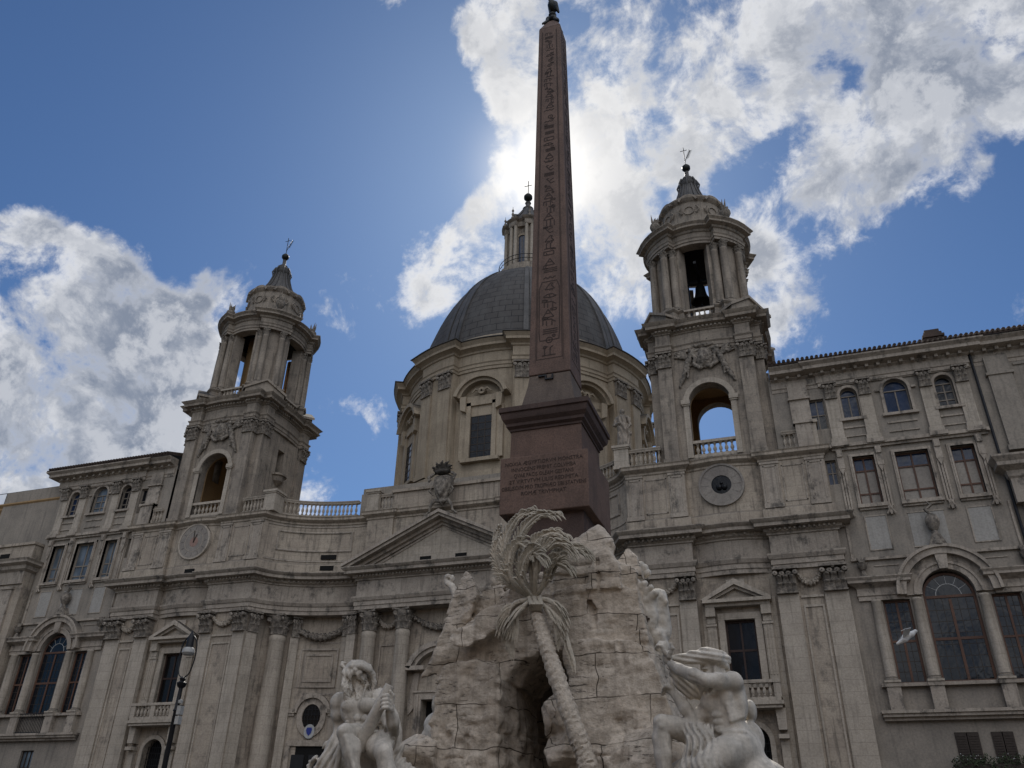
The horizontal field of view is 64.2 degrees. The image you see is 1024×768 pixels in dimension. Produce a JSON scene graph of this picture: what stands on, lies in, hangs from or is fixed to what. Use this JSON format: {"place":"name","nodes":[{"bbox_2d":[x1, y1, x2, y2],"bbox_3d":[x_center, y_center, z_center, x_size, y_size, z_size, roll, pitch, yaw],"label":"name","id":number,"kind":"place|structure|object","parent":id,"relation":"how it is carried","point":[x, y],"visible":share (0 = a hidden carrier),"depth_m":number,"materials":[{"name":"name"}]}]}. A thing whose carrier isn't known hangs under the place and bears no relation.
{"place":"outdoors","nodes":[
{"label":"outdoors","id":0,"kind":"place"},
{"bbox_2d":[73,149,881,767],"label":"church","id":1,"kind":"structure","parent":0,"point":[259,585],"depth_m":54.51,"materials":[{"name":"stone"}]},
{"bbox_2d":[157,654,181,701],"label":"window","id":2,"kind":"structure","parent":1,"relation":"in","point":[169,677],"depth_m":54.87,"materials":[{"name":"brown glass"}]},
{"bbox_2d":[289,746,323,767],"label":"door","id":3,"kind":"structure","parent":1,"relation":"in","point":[303,754],"depth_m":51.84,"materials":[{"name":"black wood"}]},
{"bbox_2d":[282,642,339,767],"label":"window and door surround","id":4,"kind":"structure","parent":1,"relation":"in","point":[307,699],"depth_m":53.19,"materials":[{"name":"stone"}]},
{"bbox_2d":[302,704,319,727],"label":"oval window","id":5,"kind":"structure","parent":1,"relation":"in","point":[311,715],"depth_m":53.01,"materials":[{"name":"black glass"}]},
{"bbox_2d":[426,702,432,717],"bbox_3d":[-4.349,23.933,48.706,2.600,9.600,0.100,-9,-31,17],"label":"door","id":6,"kind":"structure","parent":1,"relation":"in","point":[429,704],"depth_m":51.06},
{"bbox_2d":[613,409,631,445],"bbox_3d":[7.061,2.822,52.212,1.241,2.852,0.771,-9,-31,17],"label":"robed statue","id":7,"kind":"object","parent":1,"relation":"on","point":[624,433],"visible":0.95,"depth_m":51.98,"materials":[{"name":"stone"}]},
{"bbox_2d":[686,261,709,315],"bbox_3d":[13.596,-5.905,58.470,3.797,5.200,3.811,14,-32,-22],"label":"bell","id":8,"kind":"object","parent":1,"relation":"hanging from","point":[701,298],"visible":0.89,"depth_m":58.71,"materials":[{"name":"brown metal"}]},
{"bbox_2d":[698,463,744,505],"bbox_3d":[12.302,5.938,47.886,2.640,2.640,0.571,-9,-31,17],"label":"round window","id":9,"kind":"structure","parent":1,"relation":"in","point":[720,484],"depth_m":47.77,"materials":[{"name":"stone"}]},
{"bbox_2d":[725,620,761,679],"bbox_3d":[12.461,14.401,43.844,1.600,3.300,0.080,-9,-31,17],"label":"window","id":10,"kind":"structure","parent":1,"relation":"in","point":[743,650],"depth_m":43.92,"materials":[{"name":"brown glass"}]},
{"bbox_2d":[0,0,1023,515],"label":"sky","id":11,"kind":"structure","parent":0,"point":[160,160],"materials":[{"name":"blue"}]},
{"bbox_2d":[896,628,916,644],"bbox_3d":[8.192,5.250,16.913,0.469,0.298,0.900,-9,-31,17],"label":"seagull","id":12,"kind":"object","parent":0,"point":[907,635],"visible":1,"depth_m":16.87,"materials":[{"name":"white"}]},
{"bbox_2d":[921,328,944,341],"bbox_3d":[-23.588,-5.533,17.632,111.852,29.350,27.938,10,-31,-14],"label":"chimney","id":13,"kind":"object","parent":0,"point":[931,334],"depth_m":49.04,"materials":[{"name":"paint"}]},
{"label":"ground","id":14,"kind":"structure","parent":0,"visible":0},
{"bbox_2d":[0,486,59,687],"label":"corner building","id":15,"kind":"structure","parent":14,"relation":"on","point":[21,564],"depth_m":61.99,"materials":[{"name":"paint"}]},
{"bbox_2d":[0,451,182,767],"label":"palace building","id":16,"kind":"structure","parent":14,"relation":"on","point":[80,531],"depth_m":60.79,"materials":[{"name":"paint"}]},
{"bbox_2d":[5,655,31,714],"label":"window","id":17,"kind":"structure","parent":16,"relation":"in","point":[25,660],"depth_m":58.57,"materials":[{"name":"brown glass"}]},
{"bbox_2d":[19,751,33,767],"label":"window","id":18,"kind":"structure","parent":16,"relation":"in","point":[26,758],"depth_m":55.25,"materials":[{"name":"grey glass"}]},
{"bbox_2d":[26,635,67,712],"bbox_3d":[-32.835,20.656,58.048,2.450,5.405,0.090,-9,-31,17],"label":"window","id":19,"kind":"structure","parent":16,"relation":"in","point":[52,659],"depth_m":58.07,"materials":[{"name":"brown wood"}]},
{"bbox_2d":[47,547,64,581],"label":"window","id":20,"kind":"structure","parent":16,"relation":"in","point":[59,552],"depth_m":62.87,"materials":[{"name":"grey glass"}]},
{"bbox_2d":[60,652,86,712],"bbox_3d":[-30.460,20.842,56.995,1.300,4.130,0.085,-9,-31,17],"label":"window","id":21,"kind":"structure","parent":16,"relation":"in","point":[80,657],"depth_m":57.08,"materials":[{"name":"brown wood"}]},
{"bbox_2d":[69,493,79,514],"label":"window","id":22,"kind":"structure","parent":16,"relation":"in","point":[75,501],"depth_m":65.26,"materials":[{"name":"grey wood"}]},
{"bbox_2d":[70,544,93,579],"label":"window","id":23,"kind":"structure","parent":16,"relation":"in","point":[79,571],"depth_m":62.11,"materials":[{"name":"grey glass"}]},
{"bbox_2d":[92,488,107,511],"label":"window","id":24,"kind":"structure","parent":16,"relation":"in","point":[101,497],"depth_m":64.55,"materials":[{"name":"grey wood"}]},
{"bbox_2d":[100,541,116,576],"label":"window","id":25,"kind":"structure","parent":16,"relation":"in","point":[106,566],"depth_m":61.38,"materials":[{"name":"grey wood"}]},
{"bbox_2d":[120,487,131,508],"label":"window","id":26,"kind":"structure","parent":16,"relation":"in","point":[127,493],"depth_m":63.77,"materials":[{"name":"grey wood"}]},
{"bbox_2d":[138,489,148,512],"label":"window","id":27,"kind":"structure","parent":16,"relation":"in","point":[145,492],"depth_m":63.15,"materials":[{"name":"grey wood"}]},
{"bbox_2d":[162,631,197,767],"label":"street lamp","id":28,"kind":"object","parent":14,"relation":"on","point":[187,650],"visible":1,"depth_m":25.66,"materials":[{"name":"black metal"}]},
{"bbox_2d":[306,660,415,767],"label":"river god statue","id":29,"kind":"object","parent":14,"relation":"on","point":[360,710],"visible":1,"depth_m":17.02,"materials":[{"name":"stone"}]},
{"bbox_2d":[402,505,684,767],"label":"fountain rock","id":30,"kind":"object","parent":14,"relation":"on","point":[557,662],"visible":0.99,"depth_m":17.94,"materials":[{"name":"stone"}]},
{"bbox_2d":[422,696,434,737],"bbox_3d":[-1.781,8.882,20.623,1.205,1.883,1.028,-9,-31,17],"label":"river god statue","id":31,"kind":"object","parent":30,"relation":"on","point":[426,730],"visible":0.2,"depth_m":20.55,"materials":[{"name":"stone"}]},
{"bbox_2d":[499,0,610,574],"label":"obelisk","id":32,"kind":"object","parent":30,"relation":"on","point":[557,429],"visible":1,"depth_m":23.35,"materials":[{"name":"red stone"}]},
{"bbox_2d":[652,641,782,767],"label":"river god statue","id":33,"kind":"object","parent":14,"relation":"on","point":[713,729],"visible":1,"depth_m":14.98,"materials":[{"name":"stone"}]},
{"bbox_2d":[768,324,1023,767],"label":"palace building","id":34,"kind":"structure","parent":14,"relation":"on","point":[924,457],"depth_m":43.26,"materials":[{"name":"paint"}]},
{"bbox_2d":[809,400,827,429],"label":"window","id":35,"kind":"structure","parent":34,"relation":"in","point":[817,408],"depth_m":48.56,"materials":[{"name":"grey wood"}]},
{"bbox_2d":[825,461,839,484],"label":"window","id":36,"kind":"structure","parent":34,"relation":"in","point":[832,474],"depth_m":46.60,"materials":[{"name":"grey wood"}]},
{"bbox_2d":[840,390,860,417],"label":"window","id":37,"kind":"structure","parent":34,"relation":"in","point":[849,402],"depth_m":48.23,"materials":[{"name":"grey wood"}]},
{"bbox_2d":[852,457,882,503],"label":"window","id":38,"kind":"structure","parent":34,"relation":"in","point":[865,469],"depth_m":45.77,"materials":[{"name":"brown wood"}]},
{"bbox_2d":[882,381,911,411],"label":"window","id":39,"kind":"structure","parent":34,"relation":"in","point":[895,393],"depth_m":47.51,"materials":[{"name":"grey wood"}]},
{"bbox_2d":[883,600,926,682],"bbox_3d":[19.902,13.062,41.374,1.300,4.130,0.085,-9,-31,17],"label":"window","id":40,"kind":"structure","parent":34,"relation":"in","point":[910,668],"depth_m":41.28,"materials":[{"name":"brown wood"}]},
{"bbox_2d":[895,451,937,499],"bbox_3d":[22.289,5.115,45.011,1.700,2.870,0.085,-9,-31,17],"label":"window","id":41,"kind":"structure","parent":34,"relation":"in","point":[914,468],"depth_m":45.04,"materials":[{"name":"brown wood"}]},
{"bbox_2d":[934,377,956,405],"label":"window","id":42,"kind":"structure","parent":34,"relation":"in","point":[943,386],"depth_m":46.72,"materials":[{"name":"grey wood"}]},
{"bbox_2d":[922,573,996,680],"bbox_3d":[22.299,12.138,40.947,2.450,5.405,0.090,-9,-31,17],"label":"window","id":43,"kind":"structure","parent":34,"relation":"in","point":[963,653],"depth_m":40.85,"materials":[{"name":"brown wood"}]},
{"bbox_2d":[951,446,985,493],"bbox_3d":[24.713,4.740,44.259,1.170,2.870,0.085,-9,-31,17],"label":"window","id":44,"kind":"structure","parent":34,"relation":"in","point":[969,475],"depth_m":44.28,"materials":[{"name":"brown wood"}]},
{"bbox_2d":[951,753,993,767],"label":"flower box","id":45,"kind":"object","parent":34,"relation":"attached to","point":[979,764],"visible":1,"depth_m":37.44,"materials":[{"name":"green plant"}]},
{"bbox_2d":[991,752,1023,767],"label":"flower box","id":46,"kind":"object","parent":34,"relation":"attached to","point":[1011,764],"visible":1,"depth_m":37.02,"materials":[{"name":"green plant"}]},
{"bbox_2d":[991,593,1023,678],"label":"window","id":47,"kind":"structure","parent":34,"relation":"in","point":[1009,608],"depth_m":40.15,"materials":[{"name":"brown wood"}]}
]}

